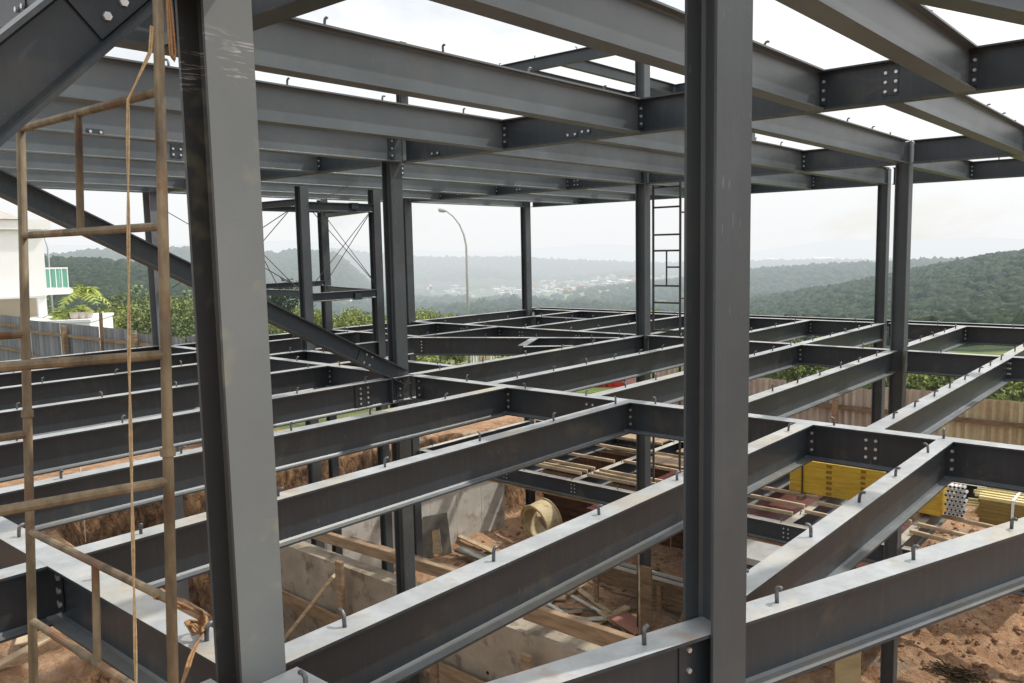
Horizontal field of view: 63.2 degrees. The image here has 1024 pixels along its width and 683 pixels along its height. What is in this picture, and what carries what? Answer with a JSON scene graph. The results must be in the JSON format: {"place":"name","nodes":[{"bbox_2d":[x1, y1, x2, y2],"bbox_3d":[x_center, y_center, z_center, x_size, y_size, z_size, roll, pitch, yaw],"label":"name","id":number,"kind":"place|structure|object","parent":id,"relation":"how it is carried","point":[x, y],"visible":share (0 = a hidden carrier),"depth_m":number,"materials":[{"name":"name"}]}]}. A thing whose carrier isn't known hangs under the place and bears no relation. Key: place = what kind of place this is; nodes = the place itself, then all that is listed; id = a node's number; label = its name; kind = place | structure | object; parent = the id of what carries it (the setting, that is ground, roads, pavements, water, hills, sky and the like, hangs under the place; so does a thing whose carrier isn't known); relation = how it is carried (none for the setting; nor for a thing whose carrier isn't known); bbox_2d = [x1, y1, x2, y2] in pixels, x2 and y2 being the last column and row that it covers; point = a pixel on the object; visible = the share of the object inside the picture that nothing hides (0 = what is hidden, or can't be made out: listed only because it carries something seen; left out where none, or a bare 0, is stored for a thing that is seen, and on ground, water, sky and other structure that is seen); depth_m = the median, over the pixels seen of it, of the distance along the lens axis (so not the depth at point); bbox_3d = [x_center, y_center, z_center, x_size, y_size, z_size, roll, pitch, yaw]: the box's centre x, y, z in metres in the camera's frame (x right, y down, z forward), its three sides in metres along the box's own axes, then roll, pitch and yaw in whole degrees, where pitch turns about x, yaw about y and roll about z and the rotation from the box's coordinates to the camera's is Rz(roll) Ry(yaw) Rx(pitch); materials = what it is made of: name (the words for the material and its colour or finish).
{"place":"outdoors","nodes":[
{"label":"outdoors","id":0,"kind":"place"},
{"bbox_2d":[0,351,1023,682],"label":"ground","id":1,"kind":"structure","parent":0,"point":[58,663],"depth_m":15.29,"materials":[{"name":"soil"}]},
{"bbox_2d":[14,635,27,646],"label":"plank","id":2,"kind":"object","parent":1,"relation":"on","point":[21,641],"visible":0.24,"depth_m":9.57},
{"bbox_2d":[0,632,58,668],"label":"plank","id":3,"kind":"object","parent":1,"relation":"on","point":[14,656],"visible":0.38,"depth_m":9.20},
{"bbox_2d":[0,211,72,316],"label":"white house","id":4,"kind":"structure","parent":1,"relation":"on","point":[41,280],"depth_m":31.58,"materials":[{"name":"paint"}]},
{"bbox_2d":[44,238,53,313],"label":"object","id":5,"kind":"object","parent":4,"relation":"attached to","point":[52,308],"visible":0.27,"depth_m":69.59,"materials":[{"name":"metal"}]},
{"bbox_2d":[46,297,59,314],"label":"tree","id":6,"kind":"object","parent":1,"relation":"on","point":[49,308],"visible":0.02,"depth_m":81.88,"materials":[{"name":"green plant"}]},
{"bbox_2d":[30,313,113,354],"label":"terrace","id":7,"kind":"structure","parent":1,"relation":"on","point":[107,320],"depth_m":31.13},
{"bbox_2d":[50,313,70,319],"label":"palm shrub","id":8,"kind":"object","parent":7,"relation":"on","point":[58,316],"visible":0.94,"depth_m":30.70,"materials":[{"name":"green plant"}]},
{"bbox_2d":[69,309,81,318],"bbox_3d":[-16.185,-1.025,30.836,0.450,0.395,0.568,-5,8,-34],"label":"potted palm","id":9,"kind":"object","parent":7,"relation":"on","point":[74,314],"visible":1,"depth_m":30.74,"materials":[{"name":"ceramic"}]},
{"bbox_2d":[68,304,96,318],"bbox_3d":[-16.015,-1.114,31.027,1.063,0.525,0.810,-1,6,-1],"label":"potted palm","id":10,"kind":"object","parent":7,"relation":"on","point":[83,314],"visible":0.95,"depth_m":30.91,"materials":[{"name":"green plant"}]},
{"bbox_2d":[58,284,110,311],"bbox_3d":[-16.406,-1.720,31.845,1.889,0.993,2.121,-5,7,-31],"label":"palm shrub","id":11,"kind":"object","parent":7,"relation":"on","point":[81,291],"visible":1,"depth_m":31.58,"materials":[{"name":"green plant"}]},
{"bbox_2d":[0,313,199,443],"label":"site fence","id":12,"kind":"object","parent":1,"relation":"on","point":[46,340],"visible":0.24,"depth_m":25.77,"materials":[{"name":"metal"}]},
{"bbox_2d":[96,303,137,318],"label":"tree","id":13,"kind":"object","parent":1,"relation":"on","point":[116,310],"visible":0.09,"depth_m":46.58,"materials":[{"name":"green plant"}]},
{"bbox_2d":[97,283,149,312],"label":"tree","id":14,"kind":"object","parent":1,"relation":"on","point":[124,302],"visible":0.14,"depth_m":51.81,"materials":[{"name":"green plant"}]},
{"bbox_2d":[113,307,149,333],"bbox_3d":[-18.336,0.463,40.259,3.372,4.452,2.798,0,6,13],"label":"tree","id":15,"kind":"object","parent":1,"relation":"on","point":[122,322],"visible":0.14,"depth_m":39.32,"materials":[{"name":"green plant"}]},
{"bbox_2d":[123,297,194,342],"bbox_3d":[-16.386,0.193,39.485,4.407,4.780,2.994,-1,6,0],"label":"tree","id":16,"kind":"object","parent":1,"relation":"on","point":[183,321],"visible":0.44,"depth_m":38.96,"materials":[{"name":"green plant"}]},
{"bbox_2d":[142,298,193,342],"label":"tree","id":17,"kind":"object","parent":1,"relation":"on","point":[183,302],"visible":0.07,"depth_m":40.94,"materials":[{"name":"green plant"}]},
{"bbox_2d":[170,290,192,305],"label":"tree","id":18,"kind":"object","parent":1,"relation":"on","point":[187,299],"visible":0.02,"depth_m":59.75,"materials":[{"name":"green plant"}]},
{"bbox_2d":[268,315,298,333],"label":"tree","id":19,"kind":"object","parent":1,"relation":"on","point":[277,331],"visible":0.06,"depth_m":44.44,"materials":[{"name":"green plant"}]},
{"bbox_2d":[267,277,316,314],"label":"tree","id":20,"kind":"object","parent":1,"relation":"on","point":[279,301],"visible":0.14,"depth_m":57.70,"materials":[{"name":"green plant"}]},
{"bbox_2d":[284,573,334,641],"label":"timber beam","id":21,"kind":"structure","parent":1,"relation":"on","point":[309,606],"depth_m":11.64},
{"bbox_2d":[282,590,485,682],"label":"timber beam","id":22,"kind":"structure","parent":21,"relation":"attached to","point":[448,673],"depth_m":11.80,"materials":[{"name":"wood"}]},
{"bbox_2d":[291,305,334,326],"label":"tree","id":23,"kind":"object","parent":1,"relation":"on","point":[318,317],"visible":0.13,"depth_m":44.92,"materials":[{"name":"green plant"}]},
{"bbox_2d":[335,560,345,620],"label":"timber beam","id":24,"kind":"structure","parent":1,"relation":"on","point":[340,584],"depth_m":11.45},
{"bbox_2d":[333,316,357,327],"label":"tree","id":25,"kind":"object","parent":1,"relation":"on","point":[339,325],"visible":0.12,"depth_m":43.42,"materials":[{"name":"green plant"}]},
{"bbox_2d":[334,306,386,326],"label":"tree","id":26,"kind":"object","parent":1,"relation":"on","point":[366,320],"visible":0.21,"depth_m":44.75,"materials":[{"name":"green plant"}]},
{"bbox_2d":[304,481,504,568],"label":"basement wall","id":27,"kind":"structure","parent":1,"relation":"on","point":[471,510],"depth_m":20.06,"materials":[{"name":"concrete"}]},
{"bbox_2d":[350,536,458,568],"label":"timber beam","id":28,"kind":"structure","parent":1,"relation":"on","point":[415,555],"depth_m":11.81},
{"bbox_2d":[415,307,432,320],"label":"tree","id":29,"kind":"object","parent":1,"relation":"on","point":[424,315],"visible":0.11,"depth_m":47.36,"materials":[{"name":"green plant"}]},
{"bbox_2d":[417,355,440,361],"bbox_3d":[-4.258,1.166,40.210,1.950,1.647,1.505,3,7,33],"label":"shrub","id":30,"kind":"object","parent":1,"relation":"on","point":[422,358],"visible":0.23,"depth_m":39.79,"materials":[{"name":"green plant"}]},
{"bbox_2d":[430,662,438,682],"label":"timber beam","id":31,"kind":"structure","parent":1,"relation":"on","point":[434,670],"depth_m":10.03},
{"bbox_2d":[422,513,451,557],"bbox_3d":[-1.778,4.474,19.218,0.706,0.931,0.050,-4,-7,-27],"label":"leaning panel","id":32,"kind":"object","parent":1,"relation":"on","point":[430,523],"visible":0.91,"depth_m":19.23,"materials":[{"name":"grey wood"}]},
{"bbox_2d":[280,541,600,682],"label":"retaining wall","id":33,"kind":"structure","parent":1,"relation":"on","point":[307,571],"depth_m":11.25,"materials":[{"name":"grey concrete"}]},
{"bbox_2d":[312,532,455,576],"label":"timber beam","id":34,"kind":"structure","parent":33,"relation":"on","point":[388,555],"depth_m":11.64,"materials":[{"name":"wood"}]},
{"bbox_2d":[523,606,634,646],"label":"timber beam","id":35,"kind":"structure","parent":33,"relation":"on","point":[580,628],"depth_m":9.13,"materials":[{"name":"wood"}]},
{"bbox_2d":[425,310,458,362],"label":"tree","id":36,"kind":"object","parent":1,"relation":"on","point":[440,315],"visible":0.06,"depth_m":48.45,"materials":[{"name":"green plant"}]},
{"bbox_2d":[438,355,467,364],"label":"shrub","id":37,"kind":"object","parent":1,"relation":"on","point":[460,359],"visible":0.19,"depth_m":42.38,"materials":[{"name":"green plant"}]},
{"bbox_2d":[438,208,470,362],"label":"street lamp","id":38,"kind":"object","parent":1,"relation":"on","point":[443,210],"visible":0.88,"depth_m":40.77,"materials":[{"name":"metal"}]},
{"bbox_2d":[454,546,488,559],"bbox_3d":[-0.859,4.801,18.785,0.910,0.148,0.300,3,8,34],"label":"sheet","id":39,"kind":"object","parent":1,"relation":"on","point":[470,553],"visible":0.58,"depth_m":18.79,"materials":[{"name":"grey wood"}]},
{"bbox_2d":[457,535,497,552],"bbox_3d":[-0.539,4.806,19.239,0.140,0.087,2.400,-6,8,-39],"label":"plank","id":40,"kind":"object","parent":1,"relation":"on","point":[475,543],"visible":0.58,"depth_m":19.58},
{"bbox_2d":[0,0,1023,682],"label":"steel building frame","id":41,"kind":"object","parent":1,"relation":"on","point":[242,142],"visible":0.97,"depth_m":5.92,"materials":[{"name":"paint"}]},
{"bbox_2d":[0,0,178,682],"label":"access scaffold","id":42,"kind":"object","parent":41,"relation":"on","point":[26,364],"visible":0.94,"depth_m":2.48,"materials":[{"name":"metal"}]},
{"bbox_2d":[126,26,153,682],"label":"rope","id":43,"kind":"object","parent":42,"relation":"hanging from","point":[150,49],"visible":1,"depth_m":2.34,"materials":[{"name":"fabric"}]},
{"bbox_2d":[166,0,175,61],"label":"rope","id":44,"kind":"object","parent":42,"relation":"hanging from","point":[171,38],"visible":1,"depth_m":2.36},
{"bbox_2d":[153,594,208,682],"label":"rope","id":45,"kind":"object","parent":42,"relation":"attached to","point":[194,625],"visible":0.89,"depth_m":3.10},
{"bbox_2d":[534,463,581,474],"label":"batten","id":46,"kind":"object","parent":41,"relation":"on","point":[560,469],"visible":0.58,"depth_m":16.41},
{"bbox_2d":[541,462,587,472],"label":"batten","id":47,"kind":"object","parent":41,"relation":"on","point":[570,467],"visible":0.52,"depth_m":16.50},
{"bbox_2d":[548,459,594,469],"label":"batten","id":48,"kind":"object","parent":41,"relation":"on","point":[572,464],"visible":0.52,"depth_m":16.74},
{"bbox_2d":[567,453,614,462],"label":"batten","id":49,"kind":"object","parent":41,"relation":"on","point":[594,457],"visible":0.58,"depth_m":17.26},
{"bbox_2d":[587,473,635,485],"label":"batten","id":50,"kind":"object","parent":41,"relation":"on","point":[611,479],"visible":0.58,"depth_m":15.60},
{"bbox_2d":[595,443,635,452],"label":"batten","id":51,"kind":"object","parent":41,"relation":"on","point":[617,447],"visible":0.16,"depth_m":18.08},
{"bbox_2d":[593,470,655,484],"bbox_3d":[2.109,2.575,15.698,1.400,0.060,0.050,4,8,41],"label":"batten","id":52,"kind":"object","parent":41,"relation":"on","point":[615,476],"visible":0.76,"depth_m":15.78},
{"bbox_2d":[599,468,662,481],"bbox_3d":[2.257,2.553,15.870,1.400,0.060,0.050,4,8,40],"label":"batten","id":53,"kind":"object","parent":41,"relation":"on","point":[621,473],"visible":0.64,"depth_m":15.98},
{"bbox_2d":[586,469,682,510],"bbox_3d":[3.096,3.056,16.867,1.300,0.030,3.680,4,8,40],"label":"shuttering sheet","id":54,"kind":"object","parent":41,"relation":"hanging from","point":[663,477],"visible":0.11,"depth_m":17.83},
{"bbox_2d":[615,434,669,444],"bbox_3d":[2.894,2.214,19.037,1.312,0.036,0.550,4,8,40],"label":"deck sheet","id":55,"kind":"object","parent":41,"relation":"on","point":[656,439],"visible":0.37,"depth_m":18.91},
{"bbox_2d":[623,459,682,471],"bbox_3d":[2.795,2.474,16.494,1.400,0.060,0.050,5,8,42],"label":"batten","id":56,"kind":"object","parent":41,"relation":"on","point":[656,466],"visible":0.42,"depth_m":16.37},
{"bbox_2d":[651,454,682,468],"bbox_3d":[3.262,2.438,16.925,1.092,0.036,0.700,4,8,40],"label":"deck sheet","id":57,"kind":"object","parent":41,"relation":"on","point":[667,460],"visible":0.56,"depth_m":16.89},
{"bbox_2d":[651,451,682,457],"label":"batten","id":58,"kind":"object","parent":41,"relation":"on","point":[662,453],"visible":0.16,"depth_m":17.39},
{"bbox_2d":[488,480,872,564],"bbox_3d":[1.741,3.010,15.350,9.700,0.045,0.100,4,8,40],"label":"soffit board","id":59,"kind":"object","parent":41,"relation":"attached to","point":[748,537],"visible":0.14,"depth_m":15.76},
{"bbox_2d":[747,539,781,565],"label":"concrete slab","id":60,"kind":"structure","parent":41,"relation":"attached to","point":[757,552],"depth_m":12.49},
{"bbox_2d":[747,503,792,515],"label":"batten","id":61,"kind":"object","parent":41,"relation":"on","point":[769,509],"visible":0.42,"depth_m":13.64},
{"bbox_2d":[747,494,804,507],"bbox_3d":[3.961,2.658,14.605,2.401,0.060,0.050,5,8,42],"label":"batten","id":62,"kind":"object","parent":41,"relation":"on","point":[780,501],"visible":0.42,"depth_m":14.10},
{"bbox_2d":[747,485,821,545],"bbox_3d":[4.691,3.124,15.502,2.300,0.030,3.680,4,8,40],"label":"shuttering sheet","id":63,"kind":"object","parent":41,"relation":"hanging from","point":[778,516],"visible":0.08,"depth_m":15.60,"materials":[{"name":"wood"}]},
{"bbox_2d":[761,486,818,498],"bbox_3d":[4.340,2.602,15.045,2.400,0.060,0.050,4,8,41],"label":"batten","id":64,"kind":"object","parent":41,"relation":"on","point":[788,492],"visible":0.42,"depth_m":14.59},
{"bbox_2d":[804,509,827,516],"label":"batten","id":65,"kind":"object","parent":41,"relation":"on","point":[812,512],"visible":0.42,"depth_m":13.41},
{"bbox_2d":[854,518,918,568],"bbox_3d":[6.249,3.259,14.176,1.400,0.030,3.680,4,8,40],"label":"shuttering sheet","id":66,"kind":"object","parent":41,"relation":"hanging from","point":[905,526],"depth_m":14.33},
{"bbox_2d":[909,529,950,541],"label":"batten","id":67,"kind":"object","parent":41,"relation":"on","point":[928,535],"visible":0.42,"depth_m":12.27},
{"bbox_2d":[917,522,966,536],"bbox_3d":[6.653,2.858,12.299,0.060,0.060,1.324,-6,8,-38],"label":"batten","id":68,"kind":"object","parent":41,"relation":"on","point":[940,529],"visible":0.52,"depth_m":12.52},
{"bbox_2d":[929,513,995,527],"bbox_3d":[7.107,2.791,12.827,0.060,0.060,1.324,-6,8,-38],"label":"batten","id":69,"kind":"object","parent":41,"relation":"on","point":[966,521],"visible":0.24,"depth_m":12.89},
{"bbox_2d":[943,483,968,516],"bbox_3d":[6.919,2.470,12.979,0.315,0.483,0.145,4,8,40],"label":"tube bundle","id":70,"kind":"object","parent":69,"relation":"on","point":[952,500],"visible":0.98,"depth_m":12.94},
{"bbox_2d":[520,652,531,671],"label":"timber beam","id":71,"kind":"structure","parent":1,"relation":"on","point":[526,661],"depth_m":9.30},
{"bbox_2d":[520,498,562,536],"bbox_3d":[0.703,4.293,20.009,0.504,0.958,0.958,-19,23,-39],"label":"ring formwork","id":72,"kind":"object","parent":1,"relation":"on","point":[547,511],"visible":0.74,"depth_m":19.93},
{"bbox_2d":[545,606,602,611],"bbox_3d":[1.191,5.157,16.044,1.207,0.036,0.056,0,6,10],"label":"plank","id":73,"kind":"object","parent":1,"relation":"on","point":[583,609],"visible":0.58,"depth_m":16.03,"materials":[{"name":"grey wood"}]},
{"bbox_2d":[565,609,582,613],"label":"plank","id":74,"kind":"object","parent":1,"relation":"on","point":[575,611],"visible":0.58,"depth_m":15.89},
{"bbox_2d":[564,580,592,595],"bbox_3d":[1.414,5.046,17.204,0.125,0.038,1.088,3,8,35],"label":"plank","id":75,"kind":"object","parent":1,"relation":"on","point":[573,591],"visible":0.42,"depth_m":16.93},
{"bbox_2d":[579,616,603,620],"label":"plank","id":76,"kind":"object","parent":1,"relation":"on","point":[598,618],"visible":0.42,"depth_m":15.56,"materials":[{"name":"wood"}]},
{"bbox_2d":[577,588,611,613],"bbox_3d":[1.591,5.120,16.515,0.120,0.056,1.400,-4,7,-22],"label":"plank","id":77,"kind":"object","parent":1,"relation":"on","point":[589,597],"visible":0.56,"depth_m":16.45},
{"bbox_2d":[592,605,629,624],"bbox_3d":[1.892,5.204,15.830,0.983,0.076,0.166,-7,8,-42],"label":"plank","id":78,"kind":"object","parent":1,"relation":"on","point":[622,608],"visible":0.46,"depth_m":15.95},
{"bbox_2d":[598,610,626,632],"bbox_3d":[1.906,5.202,15.477,0.162,0.097,0.839,-5,7,-31],"label":"plank","id":79,"kind":"object","parent":1,"relation":"on","point":[604,613],"visible":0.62,"depth_m":15.62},
{"bbox_2d":[570,595,600,611],"bbox_3d":[1.483,5.116,16.160,0.076,0.100,0.983,-6,8,-38],"label":"plank","id":80,"kind":"object","parent":79,"relation":"on","point":[584,602],"visible":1,"depth_m":16.20,"materials":[{"name":"wood"}]},
{"bbox_2d":[624,377,635,385],"bbox_3d":[4.894,1.779,34.761,0.460,1.200,0.760,-1,6,0],"label":"storage box","id":81,"kind":"object","parent":1,"relation":"on","point":[630,381],"visible":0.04,"depth_m":34.40,"materials":[{"name":"pink paint"}]},
{"bbox_2d":[630,592,636,608],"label":"plank","id":82,"kind":"object","parent":1,"relation":"on","point":[633,604],"visible":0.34,"depth_m":16.27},
{"bbox_2d":[637,555,639,635],"bbox_3d":[1.683,4.217,11.025,0.037,3.150,0.037,4,8,40],"label":"rod","id":83,"kind":"object","parent":1,"relation":"on","point":[638,562],"visible":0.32,"depth_m":10.91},
{"bbox_2d":[640,565,651,634],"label":"timber beam","id":84,"kind":"structure","parent":1,"relation":"on","point":[645,594],"depth_m":14.62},
{"bbox_2d":[543,445,753,566],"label":"shuttering wall","id":85,"kind":"structure","parent":1,"relation":"on","point":[569,509],"depth_m":20.72,"materials":[{"name":"wood"}]},
{"bbox_2d":[652,182,683,481],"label":"scaffold tower","id":86,"kind":"structure","parent":1,"relation":"on","point":[654,302],"depth_m":14.74,"materials":[{"name":"metal"}]},
{"bbox_2d":[592,563,810,672],"bbox_3d":[3.213,4.902,15.157,5.000,1.030,0.300,4,8,40],"label":"beam formwork","id":87,"kind":"object","parent":1,"relation":"on","point":[667,587],"visible":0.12,"depth_m":15.54,"materials":[{"name":"wood"}]},
{"bbox_2d":[450,502,1023,682],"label":"rubble","id":88,"kind":"object","parent":1,"relation":"on","point":[974,651],"visible":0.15,"depth_m":14.59,"materials":[{"name":"soil"}]},
{"bbox_2d":[769,340,816,381],"bbox_3d":[12.386,1.016,36.090,2.052,2.246,2.658,-1,6,4],"label":"shrub","id":89,"kind":"object","parent":1,"relation":"on","point":[791,374],"visible":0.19,"depth_m":36.43,"materials":[{"name":"green plant"}]},
{"bbox_2d":[808,366,831,374],"bbox_3d":[13.294,1.154,35.585,1.779,1.946,2.304,-6,8,-36],"label":"shrub","id":90,"kind":"object","parent":1,"relation":"on","point":[819,368],"visible":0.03,"depth_m":35.64,"materials":[{"name":"green plant"}]},
{"bbox_2d":[651,368,1023,445],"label":"site fence","id":91,"kind":"object","parent":1,"relation":"on","point":[995,421],"visible":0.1,"depth_m":22.22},
{"bbox_2d":[834,652,860,682],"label":"timber beam","id":92,"kind":"structure","parent":1,"relation":"on","point":[847,669],"depth_m":11.55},
{"bbox_2d":[789,461,951,520],"bbox_3d":[5.950,2.386,14.005,2.430,0.686,1.000,4,8,40],"label":"shuttering beam bundle","id":93,"kind":"object","parent":1,"relation":"on","point":[832,480],"visible":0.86,"depth_m":14.05,"materials":[{"name":"wood"}]},
{"bbox_2d":[865,376,888,388],"bbox_3d":[16.129,1.365,35.291,2.304,1.946,1.779,0,6,12],"label":"shrub","id":94,"kind":"object","parent":1,"relation":"on","point":[886,384],"visible":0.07,"depth_m":35.09,"materials":[{"name":"green plant"}]},
{"bbox_2d":[906,373,938,390],"bbox_3d":[16.591,1.414,34.648,2.052,2.246,2.658,0,6,10],"label":"shrub","id":95,"kind":"object","parent":1,"relation":"on","point":[934,385],"visible":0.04,"depth_m":33.84,"materials":[{"name":"green plant"}]},
{"bbox_2d":[907,373,952,390],"bbox_3d":[16.772,1.732,33.336,2.304,1.946,1.779,-5,8,-35],"label":"shrub","id":96,"kind":"object","parent":1,"relation":"on","point":[917,381],"visible":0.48,"depth_m":33.03,"materials":[{"name":"green plant"}]},
{"bbox_2d":[918,657,1019,682],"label":"brushwood heap","id":97,"kind":"object","parent":1,"relation":"on","point":[968,675],"visible":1,"depth_m":13.41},
{"bbox_2d":[945,376,1009,399],"bbox_3d":[18.212,1.758,32.597,2.481,2.096,1.915,2,7,29],"label":"shrub","id":98,"kind":"object","parent":1,"relation":"on","point":[994,394],"visible":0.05,"depth_m":32.56,"materials":[{"name":"green plant"}]},
{"bbox_2d":[974,487,1023,524],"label":"lumber bundle","id":99,"kind":"object","parent":1,"relation":"on","point":[998,506],"visible":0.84,"depth_m":12.85,"materials":[{"name":"wood"}]},
{"bbox_2d":[989,381,1023,400],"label":"shrub","id":100,"kind":"object","parent":1,"relation":"on","point":[1014,385],"visible":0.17,"depth_m":31.12,"materials":[{"name":"green plant"}]},
{"bbox_2d":[1009,386,1023,401],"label":"shrub","id":101,"kind":"object","parent":1,"relation":"on","point":[1017,396],"visible":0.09,"depth_m":31.59,"materials":[{"name":"green plant"}]},
{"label":"plank","id":102,"kind":"object","parent":1,"relation":"on","visible":0},
{"bbox_2d":[611,590,670,605],"bbox_3d":[2.543,5.067,16.463,1.202,0.089,0.077,2,7,26],"label":"plank","id":103,"kind":"object","parent":102,"relation":"on","point":[635,596],"visible":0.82,"depth_m":16.53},
{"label":"plank","id":104,"kind":"object","parent":1,"relation":"on","visible":0},
{"bbox_2d":[546,603,567,613],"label":"plank","id":105,"kind":"object","parent":104,"relation":"on","point":[552,606],"visible":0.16,"depth_m":16.02,"materials":[{"name":"wood"}]},
{"bbox_2d":[0,0,1023,251],"label":"sky","id":106,"kind":"structure","parent":0,"point":[994,208],"materials":[{"name":"white"}]},
{"bbox_2d":[43,237,1023,351],"bbox_3d":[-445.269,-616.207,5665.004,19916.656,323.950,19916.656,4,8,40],"label":"hills","id":107,"kind":"structure","parent":0,"point":[850,249],"depth_m":6634.93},
{"bbox_2d":[44,246,1023,346],"bbox_3d":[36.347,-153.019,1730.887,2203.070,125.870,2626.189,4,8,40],"label":"forest","id":108,"kind":"object","parent":107,"relation":"on","point":[987,288],"visible":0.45,"depth_m":734.66,"materials":[{"name":"plant"}]},
{"bbox_2d":[538,287,628,299],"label":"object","id":109,"kind":"structure","parent":0,"point":[581,294],"depth_m":1268.54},
{"bbox_2d":[817,501,911,523],"bbox_3d":[5.659,2.752,13.440,1.503,0.060,0.050,5,9,44],"label":"batten","id":110,"kind":"object","parent":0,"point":[835,506],"visible":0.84,"depth_m":13.79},
{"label":"plank","id":111,"kind":"object","parent":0,"visible":0},
{"bbox_2d":[607,612,654,634],"bbox_3d":[2.154,5.127,15.169,0.450,0.050,0.855,-5,7,-29],"label":"sheet","id":112,"kind":"object","parent":111,"relation":"on","point":[627,621],"visible":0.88,"depth_m":15.21,"materials":[{"name":"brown wood"}]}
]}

